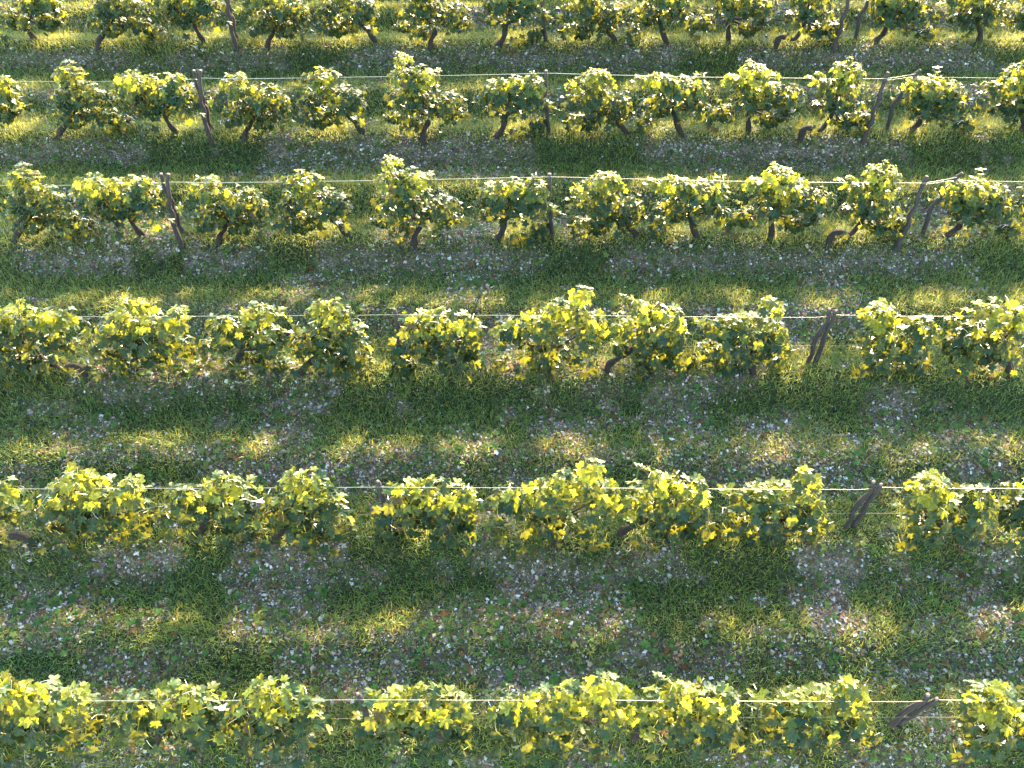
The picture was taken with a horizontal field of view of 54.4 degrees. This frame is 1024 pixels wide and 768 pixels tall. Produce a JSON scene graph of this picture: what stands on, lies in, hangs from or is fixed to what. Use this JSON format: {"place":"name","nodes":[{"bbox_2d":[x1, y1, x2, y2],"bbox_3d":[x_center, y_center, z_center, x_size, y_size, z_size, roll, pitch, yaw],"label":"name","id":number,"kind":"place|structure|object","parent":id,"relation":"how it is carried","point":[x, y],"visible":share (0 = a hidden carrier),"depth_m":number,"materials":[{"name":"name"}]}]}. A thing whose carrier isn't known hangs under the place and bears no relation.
{"place":"outdoors","nodes":[
{"label":"outdoors","id":0,"kind":"place"},
{"bbox_2d":[0,0,1023,767],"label":"ground","id":1,"kind":"structure","parent":0,"point":[842,406],"depth_m":12.59,"materials":[{"name":"green plant"}]},
{"bbox_2d":[0,314,15,376],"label":"grapevine","id":2,"kind":"object","parent":1,"relation":"on","point":[1,350],"visible":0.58,"depth_m":11.98,"materials":[{"name":"green plant"}]},
{"bbox_2d":[0,73,32,128],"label":"grapevine","id":3,"kind":"object","parent":1,"relation":"on","point":[10,100],"visible":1,"depth_m":14.91,"materials":[{"name":"green plant"}]},
{"bbox_2d":[0,475,39,551],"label":"grapevine","id":4,"kind":"object","parent":1,"relation":"on","point":[9,493],"visible":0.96,"depth_m":10.70,"materials":[{"name":"green plant"}]},
{"bbox_2d":[0,0,72,41],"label":"grapevine","id":5,"kind":"object","parent":1,"relation":"on","point":[14,18],"visible":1,"depth_m":16.42,"materials":[{"name":"green plant"}]},
{"bbox_2d":[0,298,94,387],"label":"grapevine","id":6,"kind":"object","parent":1,"relation":"on","point":[54,326],"visible":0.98,"depth_m":12.05,"materials":[{"name":"green plant"}]},
{"bbox_2d":[0,665,111,767],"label":"grapevine","id":7,"kind":"object","parent":1,"relation":"on","point":[30,717],"visible":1,"depth_m":9.18,"materials":[{"name":"green plant"}]},
{"bbox_2d":[0,161,116,244],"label":"grapevine","id":8,"kind":"object","parent":1,"relation":"on","point":[25,211],"visible":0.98,"depth_m":13.53,"materials":[{"name":"green plant"}]},
{"bbox_2d":[20,459,160,556],"bbox_3d":[-4.547,1.343,10.726,1.463,1.465,0.760,0,53,0],"label":"grapevine","id":9,"kind":"object","parent":1,"relation":"on","point":[93,507],"visible":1,"depth_m":10.57,"materials":[{"name":"green plant"}]},
{"bbox_2d":[43,59,149,140],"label":"grapevine","id":10,"kind":"object","parent":1,"relation":"on","point":[69,102],"visible":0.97,"depth_m":14.91,"materials":[{"name":"green plant"}]},
{"bbox_2d":[57,172,175,242],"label":"grapevine","id":11,"kind":"object","parent":1,"relation":"on","point":[130,204],"visible":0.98,"depth_m":13.46,"materials":[{"name":"green plant"}]},
{"bbox_2d":[84,0,179,51],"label":"grapevine","id":12,"kind":"object","parent":1,"relation":"on","point":[112,17],"visible":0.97,"depth_m":16.51,"materials":[{"name":"green plant"}]},
{"bbox_2d":[79,288,201,382],"bbox_3d":[-4.547,-0.558,12.159,1.463,1.465,0.760,0,53,0],"label":"grapevine","id":13,"kind":"object","parent":1,"relation":"on","point":[150,335],"visible":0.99,"depth_m":12.02,"materials":[{"name":"green plant"}]},
{"bbox_2d":[99,69,205,135],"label":"grapevine","id":14,"kind":"object","parent":1,"relation":"on","point":[153,99],"visible":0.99,"depth_m":14.84,"materials":[{"name":"green plant"}]},
{"bbox_2d":[102,677,227,767],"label":"grapevine","id":15,"kind":"object","parent":1,"relation":"on","point":[186,715],"visible":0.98,"depth_m":9.23,"materials":[{"name":"green plant"}]},
{"bbox_2d":[159,172,185,234],"bbox_3d":[-4.673,-2.426,13.777,0.137,1.232,0.100,0,53,0],"label":"vineyard stake","id":16,"kind":"object","parent":1,"relation":"on","point":[179,226],"visible":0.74,"depth_m":13.75,"materials":[{"name":"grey wood"}]},
{"bbox_2d":[166,173,184,251],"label":"vineyard stake","id":17,"kind":"object","parent":1,"relation":"on","point":[173,224],"visible":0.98,"depth_m":13.62,"materials":[{"name":"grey wood"}]},
{"bbox_2d":[187,177,956,182],"bbox_3d":[0.680,-2.723,13.322,10.561,0.057,0.095,0,53,0],"label":"trellis wire","id":18,"kind":"object","parent":17,"relation":"attached to","point":[570,177],"visible":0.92,"depth_m":13.32,"materials":[{"name":"beige"}]},
{"bbox_2d":[136,0,232,42],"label":"grapevine","id":19,"kind":"object","parent":1,"relation":"on","point":[185,12],"visible":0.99,"depth_m":16.39,"materials":[{"name":"green plant"}]},
{"bbox_2d":[192,69,213,131],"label":"vineyard stake","id":20,"kind":"object","parent":1,"relation":"on","point":[210,125],"visible":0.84,"depth_m":15.09,"materials":[{"name":"grey wood"}]},
{"bbox_2d":[198,69,214,146],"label":"vineyard stake","id":21,"kind":"object","parent":1,"relation":"on","point":[205,124],"visible":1,"depth_m":14.99,"materials":[{"name":"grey wood"}]},
{"bbox_2d":[154,469,263,557],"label":"grapevine","id":22,"kind":"object","parent":1,"relation":"on","point":[185,507],"visible":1,"depth_m":10.61,"materials":[{"name":"green plant"}]},
{"bbox_2d":[176,173,272,248],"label":"grapevine","id":23,"kind":"object","parent":1,"relation":"on","point":[242,211],"visible":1,"depth_m":13.58,"materials":[{"name":"green plant"}]},
{"bbox_2d":[225,0,238,52],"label":"vineyard stake","id":24,"kind":"object","parent":1,"relation":"on","point":[232,34],"visible":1,"depth_m":16.52,"materials":[{"name":"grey wood"}]},
{"bbox_2d":[225,0,238,40],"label":"vineyard stake","id":25,"kind":"object","parent":1,"relation":"on","point":[234,28],"visible":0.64,"depth_m":16.68,"materials":[{"name":"grey wood"}]},
{"bbox_2d":[196,300,292,381],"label":"grapevine","id":26,"kind":"object","parent":1,"relation":"on","point":[265,344],"visible":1,"depth_m":12.06,"materials":[{"name":"green plant"}]},
{"bbox_2d":[207,71,295,144],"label":"grapevine","id":27,"kind":"object","parent":1,"relation":"on","point":[263,109],"visible":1,"depth_m":14.97,"materials":[{"name":"green plant"}]},
{"bbox_2d":[207,673,337,767],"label":"grapevine","id":28,"kind":"object","parent":1,"relation":"on","point":[300,720],"visible":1,"depth_m":9.26,"materials":[{"name":"green plant"}]},
{"bbox_2d":[234,0,313,52],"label":"grapevine","id":29,"kind":"object","parent":1,"relation":"on","point":[282,19],"visible":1,"depth_m":16.47,"materials":[{"name":"green plant"}]},
{"bbox_2d":[245,466,358,557],"bbox_3d":[-2.266,1.380,10.747,1.141,1.410,0.752,0,53,0],"label":"grapevine","id":30,"kind":"object","parent":1,"relation":"on","point":[315,496],"visible":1,"depth_m":10.63,"materials":[{"name":"green plant"}]},
{"bbox_2d":[272,169,354,238],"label":"grapevine","id":31,"kind":"object","parent":1,"relation":"on","point":[295,203],"visible":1,"depth_m":13.55,"materials":[{"name":"green plant"}]},
{"bbox_2d":[279,297,375,383],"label":"grapevine","id":32,"kind":"object","parent":1,"relation":"on","point":[330,325],"visible":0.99,"depth_m":12.08,"materials":[{"name":"green plant"}]},
{"bbox_2d":[294,66,368,134],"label":"grapevine","id":33,"kind":"object","parent":1,"relation":"on","point":[323,82],"visible":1,"depth_m":14.93,"materials":[{"name":"green plant"}]},
{"bbox_2d":[313,0,380,44],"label":"grapevine","id":34,"kind":"object","parent":1,"relation":"on","point":[361,12],"visible":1,"depth_m":16.45,"materials":[{"name":"green plant"}]},
{"bbox_2d":[355,692,369,727],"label":"vineyard stake","id":35,"kind":"object","parent":1,"relation":"on","point":[365,710],"visible":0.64,"depth_m":9.22,"materials":[{"name":"grey wood"}]},
{"bbox_2d":[376,480,385,530],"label":"vineyard stake","id":36,"kind":"object","parent":1,"relation":"on","point":[382,497],"visible":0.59,"depth_m":10.55,"materials":[{"name":"grey wood"}]},
{"bbox_2d":[392,308,401,364],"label":"vineyard stake","id":37,"kind":"object","parent":1,"relation":"on","point":[397,323],"visible":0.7,"depth_m":12.01,"materials":[{"name":"grey wood"}]},
{"bbox_2d":[337,681,478,767],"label":"grapevine","id":38,"kind":"object","parent":1,"relation":"on","point":[409,712],"visible":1,"depth_m":9.19,"materials":[{"name":"green plant"}]},
{"bbox_2d":[358,474,478,557],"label":"grapevine","id":39,"kind":"object","parent":1,"relation":"on","point":[409,508],"visible":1,"depth_m":10.63,"materials":[{"name":"green plant"}]},
{"bbox_2d":[370,155,473,250],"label":"grapevine","id":40,"kind":"object","parent":1,"relation":"on","point":[404,189],"visible":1,"depth_m":13.54,"materials":[{"name":"green plant"}]},
{"bbox_2d":[376,306,483,382],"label":"grapevine","id":41,"kind":"object","parent":1,"relation":"on","point":[442,345],"visible":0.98,"depth_m":12.10,"materials":[{"name":"green plant"}]},
{"bbox_2d":[383,51,477,145],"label":"grapevine","id":42,"kind":"object","parent":1,"relation":"on","point":[406,79],"visible":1,"depth_m":14.91,"materials":[{"name":"green plant"}]},
{"bbox_2d":[394,0,480,52],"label":"grapevine","id":43,"kind":"object","parent":1,"relation":"on","point":[421,11],"visible":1,"depth_m":16.45,"materials":[{"name":"green plant"}]},
{"bbox_2d":[0,0,1023,767],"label":"ground weeds","id":44,"kind":"object","parent":1,"relation":"on","point":[258,618],"visible":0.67,"depth_m":12.01,"materials":[{"name":"green plant"}]},
{"bbox_2d":[0,0,1023,767],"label":"gravel","id":45,"kind":"structure","parent":1,"relation":"on","point":[466,656],"depth_m":12.19,"materials":[{"name":"stone"}]},
{"bbox_2d":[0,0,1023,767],"bbox_3d":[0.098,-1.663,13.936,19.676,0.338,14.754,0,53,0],"label":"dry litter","id":46,"kind":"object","parent":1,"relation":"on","point":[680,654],"visible":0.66,"depth_m":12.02,"materials":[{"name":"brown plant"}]},
{"bbox_2d":[468,173,560,246],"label":"grapevine","id":47,"kind":"object","parent":1,"relation":"on","point":[516,195],"visible":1,"depth_m":13.48,"materials":[{"name":"green plant"}]},
{"bbox_2d":[472,71,556,140],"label":"grapevine","id":48,"kind":"object","parent":1,"relation":"on","point":[516,91],"visible":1,"depth_m":14.86,"materials":[{"name":"green plant"}]},
{"bbox_2d":[476,0,552,48],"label":"grapevine","id":49,"kind":"object","parent":1,"relation":"on","point":[500,8],"visible":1,"depth_m":16.40,"materials":[{"name":"green plant"}]},
{"bbox_2d":[540,0,547,42],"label":"vineyard stake","id":50,"kind":"object","parent":1,"relation":"on","point":[544,27],"visible":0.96,"depth_m":16.67,"materials":[{"name":"grey wood"}]},
{"bbox_2d":[82,37,1020,38],"bbox_3d":[0.000,-5.876,16.880,18.600,0.032,0.013,0,53,0],"label":"trellis wire","id":51,"kind":"object","parent":50,"relation":"attached to","point":[685,37],"visible":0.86,"depth_m":16.88,"materials":[{"name":"grey metal"}]},
{"bbox_2d":[543,70,550,133],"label":"vineyard stake","id":52,"kind":"object","parent":1,"relation":"on","point":[546,110],"visible":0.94,"depth_m":15.13,"materials":[{"name":"grey wood"}]},
{"bbox_2d":[44,127,1019,128],"bbox_3d":[0.000,-3.977,15.446,16.400,0.033,0.013,0,53,0],"label":"trellis wire","id":53,"kind":"object","parent":52,"relation":"attached to","point":[458,127],"visible":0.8,"depth_m":15.45,"materials":[{"name":"grey metal"}]},
{"bbox_2d":[546,173,554,236],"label":"vineyard stake","id":54,"kind":"object","parent":1,"relation":"on","point":[551,227],"visible":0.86,"depth_m":13.79,"materials":[{"name":"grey wood"}]},
{"bbox_2d":[488,283,621,380],"bbox_3d":[0.502,-0.608,12.107,1.609,1.617,0.779,0,53,0],"label":"grapevine","id":55,"kind":"object","parent":1,"relation":"on","point":[545,329],"visible":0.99,"depth_m":11.99,"materials":[{"name":"green plant"}]},
{"bbox_2d":[485,455,636,554],"bbox_3d":[0.502,1.293,10.674,1.609,1.617,0.779,0,53,0],"label":"grapevine","id":56,"kind":"object","parent":1,"relation":"on","point":[561,496],"visible":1,"depth_m":10.53,"materials":[{"name":"green plant"}]},
{"bbox_2d":[481,668,655,767],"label":"grapevine","id":57,"kind":"object","parent":1,"relation":"on","point":[559,715],"visible":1,"depth_m":9.16,"materials":[{"name":"green plant"}]},
{"bbox_2d":[554,0,626,42],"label":"grapevine","id":58,"kind":"object","parent":1,"relation":"on","point":[594,14],"visible":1,"depth_m":16.49,"materials":[{"name":"green plant"}]},
{"bbox_2d":[558,68,637,135],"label":"grapevine","id":59,"kind":"object","parent":1,"relation":"on","point":[592,101],"visible":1,"depth_m":14.92,"materials":[{"name":"green plant"}]},
{"bbox_2d":[561,170,649,238],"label":"grapevine","id":60,"kind":"object","parent":1,"relation":"on","point":[620,213],"visible":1,"depth_m":13.54,"materials":[{"name":"green plant"}]},
{"bbox_2d":[604,293,705,382],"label":"grapevine","id":61,"kind":"object","parent":1,"relation":"on","point":[658,346],"visible":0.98,"depth_m":12.00,"materials":[{"name":"green plant"}]},
{"bbox_2d":[616,0,701,45],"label":"grapevine","id":62,"kind":"object","parent":1,"relation":"on","point":[654,15],"visible":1,"depth_m":16.40,"materials":[{"name":"green plant"}]},
{"bbox_2d":[626,71,717,137],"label":"grapevine","id":63,"kind":"object","parent":1,"relation":"on","point":[677,89],"visible":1,"depth_m":14.90,"materials":[{"name":"green plant"}]},
{"bbox_2d":[616,462,732,552],"bbox_3d":[1.778,1.329,10.752,1.298,1.427,0.790,0,53,0],"label":"grapevine","id":64,"kind":"object","parent":1,"relation":"on","point":[667,510],"visible":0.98,"depth_m":10.53,"materials":[{"name":"green plant"}]},
{"bbox_2d":[636,173,739,243],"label":"grapevine","id":65,"kind":"object","parent":1,"relation":"on","point":[693,201],"visible":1,"depth_m":13.52,"materials":[{"name":"green plant"}]},
{"bbox_2d":[631,671,762,760],"bbox_3d":[1.778,3.122,9.400,1.298,1.427,0.790,0,53,0],"label":"grapevine","id":66,"kind":"object","parent":1,"relation":"on","point":[701,715],"visible":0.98,"depth_m":9.14,"materials":[{"name":"green plant"}]},
{"bbox_2d":[688,0,781,43],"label":"grapevine","id":67,"kind":"object","parent":1,"relation":"on","point":[753,10],"visible":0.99,"depth_m":16.43,"materials":[{"name":"green plant"}]},
{"bbox_2d":[691,295,796,377],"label":"grapevine","id":68,"kind":"object","parent":1,"relation":"on","point":[770,343],"visible":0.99,"depth_m":12.03,"materials":[{"name":"green plant"}]},
{"bbox_2d":[704,58,807,133],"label":"grapevine","id":69,"kind":"object","parent":1,"relation":"on","point":[757,75],"visible":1,"depth_m":14.85,"materials":[{"name":"green plant"}]},
{"bbox_2d":[715,464,834,548],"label":"grapevine","id":70,"kind":"object","parent":1,"relation":"on","point":[804,513],"visible":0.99,"depth_m":10.58,"materials":[{"name":"green plant"}]},
{"bbox_2d":[723,161,837,239],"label":"grapevine","id":71,"kind":"object","parent":1,"relation":"on","point":[784,194],"visible":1,"depth_m":13.47,"materials":[{"name":"green plant"}]},
{"bbox_2d":[773,0,846,50],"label":"grapevine","id":72,"kind":"object","parent":1,"relation":"on","point":[809,13],"visible":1,"depth_m":16.47,"materials":[{"name":"green plant"}]},
{"bbox_2d":[743,673,881,759],"bbox_3d":[2.826,3.154,9.412,1.275,1.386,0.718,0,53,0],"label":"grapevine","id":73,"kind":"object","parent":1,"relation":"on","point":[842,719],"visible":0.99,"depth_m":9.21,"materials":[{"name":"green plant"}]},
{"bbox_2d":[805,307,830,363],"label":"vineyard stake","id":74,"kind":"object","parent":1,"relation":"on","point":[822,328],"visible":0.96,"depth_m":12.21,"materials":[{"name":"grey wood"}]},
{"bbox_2d":[74,315,827,317],"bbox_3d":[-1.510,-0.809,11.850,10.580,0.053,0.003,0,53,0],"label":"trellis wire","id":75,"kind":"object","parent":74,"relation":"attached to","point":[321,315],"visible":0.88,"depth_m":11.86,"materials":[{"name":"beige"}]},
{"bbox_2d":[338,345,857,347],"bbox_3d":[0.000,-0.466,12.405,13.600,0.052,0.003,0,53,0],"label":"trellis wire","id":76,"kind":"object","parent":74,"relation":"attached to","point":[687,346],"visible":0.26,"depth_m":12.39,"materials":[{"name":"grey metal"}]},
{"bbox_2d":[812,309,837,363],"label":"vineyard stake","id":77,"kind":"object","parent":1,"relation":"on","point":[817,356],"visible":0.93,"depth_m":12.24,"materials":[{"name":"grey wood"}]},
{"bbox_2d":[797,56,878,143],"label":"grapevine","id":78,"kind":"object","parent":1,"relation":"on","point":[841,106],"visible":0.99,"depth_m":14.87,"materials":[{"name":"green plant"}]},
{"bbox_2d":[831,0,849,53],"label":"vineyard stake","id":79,"kind":"object","parent":1,"relation":"on","point":[837,35],"visible":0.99,"depth_m":16.52,"materials":[{"name":"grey wood"}]},
{"bbox_2d":[842,479,875,529],"bbox_3d":[3.778,1.355,10.880,0.099,1.297,0.173,0,53,0],"label":"vineyard stake","id":80,"kind":"object","parent":1,"relation":"on","point":[858,504],"visible":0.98,"depth_m":10.76,"materials":[{"name":"grey wood"}]},
{"bbox_2d":[139,487,861,489],"bbox_3d":[-1.110,1.092,10.417,9.780,0.056,0.003,0,53,0],"label":"trellis wire","id":81,"kind":"object","parent":80,"relation":"attached to","point":[481,487],"visible":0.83,"depth_m":10.40,"materials":[{"name":"beige"}]},
{"bbox_2d":[853,0,869,40],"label":"vineyard stake","id":82,"kind":"object","parent":1,"relation":"on","point":[863,10],"visible":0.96,"depth_m":16.62,"materials":[{"name":"grey wood"}]},
{"bbox_2d":[850,482,882,528],"bbox_3d":[3.853,1.359,10.867,0.079,1.313,0.235,20,56,15],"label":"vineyard stake","id":83,"kind":"object","parent":1,"relation":"on","point":[863,510],"visible":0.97,"depth_m":10.81,"materials":[{"name":"grey wood"}]},
{"bbox_2d":[885,487,1023,488],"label":"trellis wire","id":84,"kind":"object","parent":83,"relation":"attached to","point":[967,488],"visible":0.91,"depth_m":10.42,"materials":[{"name":"beige"}]},
{"bbox_2d":[825,159,914,250],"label":"grapevine","id":85,"kind":"object","parent":1,"relation":"on","point":[871,207],"visible":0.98,"depth_m":13.50,"materials":[{"name":"green plant"}]},
{"bbox_2d":[860,72,889,145],"bbox_3d":[5.471,-4.111,15.045,0.099,1.235,0.331,16,55,12],"label":"vineyard stake","id":86,"kind":"object","parent":1,"relation":"on","point":[872,118],"visible":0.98,"depth_m":14.99,"materials":[{"name":"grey wood"}]},
{"bbox_2d":[214,73,912,78],"bbox_3d":[0.680,-4.537,14.686,10.561,0.059,0.095,0,53,0],"label":"trellis wire","id":87,"kind":"object","parent":86,"relation":"attached to","point":[557,73],"visible":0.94,"depth_m":14.69,"materials":[{"name":"beige"}]},
{"bbox_2d":[847,297,942,378],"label":"grapevine","id":88,"kind":"object","parent":1,"relation":"on","point":[884,327],"visible":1,"depth_m":12.03,"materials":[{"name":"green plant"}]},
{"bbox_2d":[857,0,940,43],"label":"grapevine","id":89,"kind":"object","parent":1,"relation":"on","point":[885,12],"visible":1,"depth_m":16.40,"materials":[{"name":"green plant"}]},
{"bbox_2d":[884,69,921,131],"bbox_3d":[5.912,-4.251,15.155,0.286,1.225,0.110,-9,54,-7],"label":"vineyard stake","id":90,"kind":"object","parent":1,"relation":"on","point":[897,99],"visible":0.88,"depth_m":15.12,"materials":[{"name":"grey wood"}]},
{"bbox_2d":[888,692,930,726],"bbox_3d":[3.778,3.147,9.528,0.099,1.297,0.173,0,53,0],"label":"vineyard stake","id":91,"kind":"object","parent":1,"relation":"on","point":[923,701],"visible":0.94,"depth_m":9.38,"materials":[{"name":"grey wood"}]},
{"bbox_2d":[115,700,916,701],"bbox_3d":[-0.710,2.885,9.066,8.980,0.056,0.003,0,53,0],"label":"trellis wire","id":92,"kind":"object","parent":91,"relation":"attached to","point":[621,700],"visible":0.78,"depth_m":9.06,"materials":[{"name":"beige"}]},
{"bbox_2d":[894,175,928,251],"bbox_3d":[5.471,-2.299,13.678,0.099,1.235,0.331,16,55,12],"label":"vineyard stake","id":93,"kind":"object","parent":1,"relation":"on","point":[905,229],"visible":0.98,"depth_m":13.62,"materials":[{"name":"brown wood"}]},
{"bbox_2d":[898,696,938,725],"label":"vineyard stake","id":94,"kind":"object","parent":1,"relation":"on","point":[916,712],"visible":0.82,"depth_m":9.39,"materials":[{"name":"grey wood"}]},
{"bbox_2d":[890,65,982,133],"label":"grapevine","id":95,"kind":"object","parent":1,"relation":"on","point":[926,96],"visible":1,"depth_m":14.91,"materials":[{"name":"green plant"}]},
{"bbox_2d":[920,172,962,234],"bbox_3d":[5.912,-2.439,13.789,0.286,1.225,0.110,-9,54,-7],"label":"vineyard stake","id":96,"kind":"object","parent":1,"relation":"on","point":[929,212],"visible":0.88,"depth_m":13.76,"materials":[{"name":"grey wood"}]},
{"bbox_2d":[892,468,1000,551],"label":"grapevine","id":97,"kind":"object","parent":1,"relation":"on","point":[930,490],"visible":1,"depth_m":10.58,"materials":[{"name":"green plant"}]},
{"bbox_2d":[935,0,1011,42],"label":"grapevine","id":98,"kind":"object","parent":1,"relation":"on","point":[987,10],"visible":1,"depth_m":16.41,"materials":[{"name":"green plant"}]},
{"bbox_2d":[927,166,1023,237],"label":"grapevine","id":99,"kind":"object","parent":1,"relation":"on","point":[986,203],"visible":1,"depth_m":13.54,"materials":[{"name":"green plant"}]},
{"bbox_2d":[940,296,1023,380],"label":"grapevine","id":100,"kind":"object","parent":1,"relation":"on","point":[978,345],"visible":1,"depth_m":12.08,"materials":[{"name":"green plant"}]},
{"bbox_2d":[945,678,1023,763],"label":"grapevine","id":101,"kind":"object","parent":1,"relation":"on","point":[989,726],"visible":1,"depth_m":9.18,"materials":[{"name":"green plant"}]},
{"bbox_2d":[974,60,1023,132],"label":"grapevine","id":102,"kind":"object","parent":1,"relation":"on","point":[1013,91],"visible":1,"depth_m":14.87,"materials":[{"name":"green plant"}]},
{"bbox_2d":[997,478,1023,550],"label":"grapevine","id":103,"kind":"object","parent":1,"relation":"on","point":[1012,517],"visible":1,"depth_m":10.80,"materials":[{"name":"green plant"}]},
{"bbox_2d":[997,0,1023,42],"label":"grapevine","id":104,"kind":"object","parent":1,"relation":"on","point":[1018,17],"visible":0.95,"depth_m":16.52,"materials":[{"name":"green plant"}]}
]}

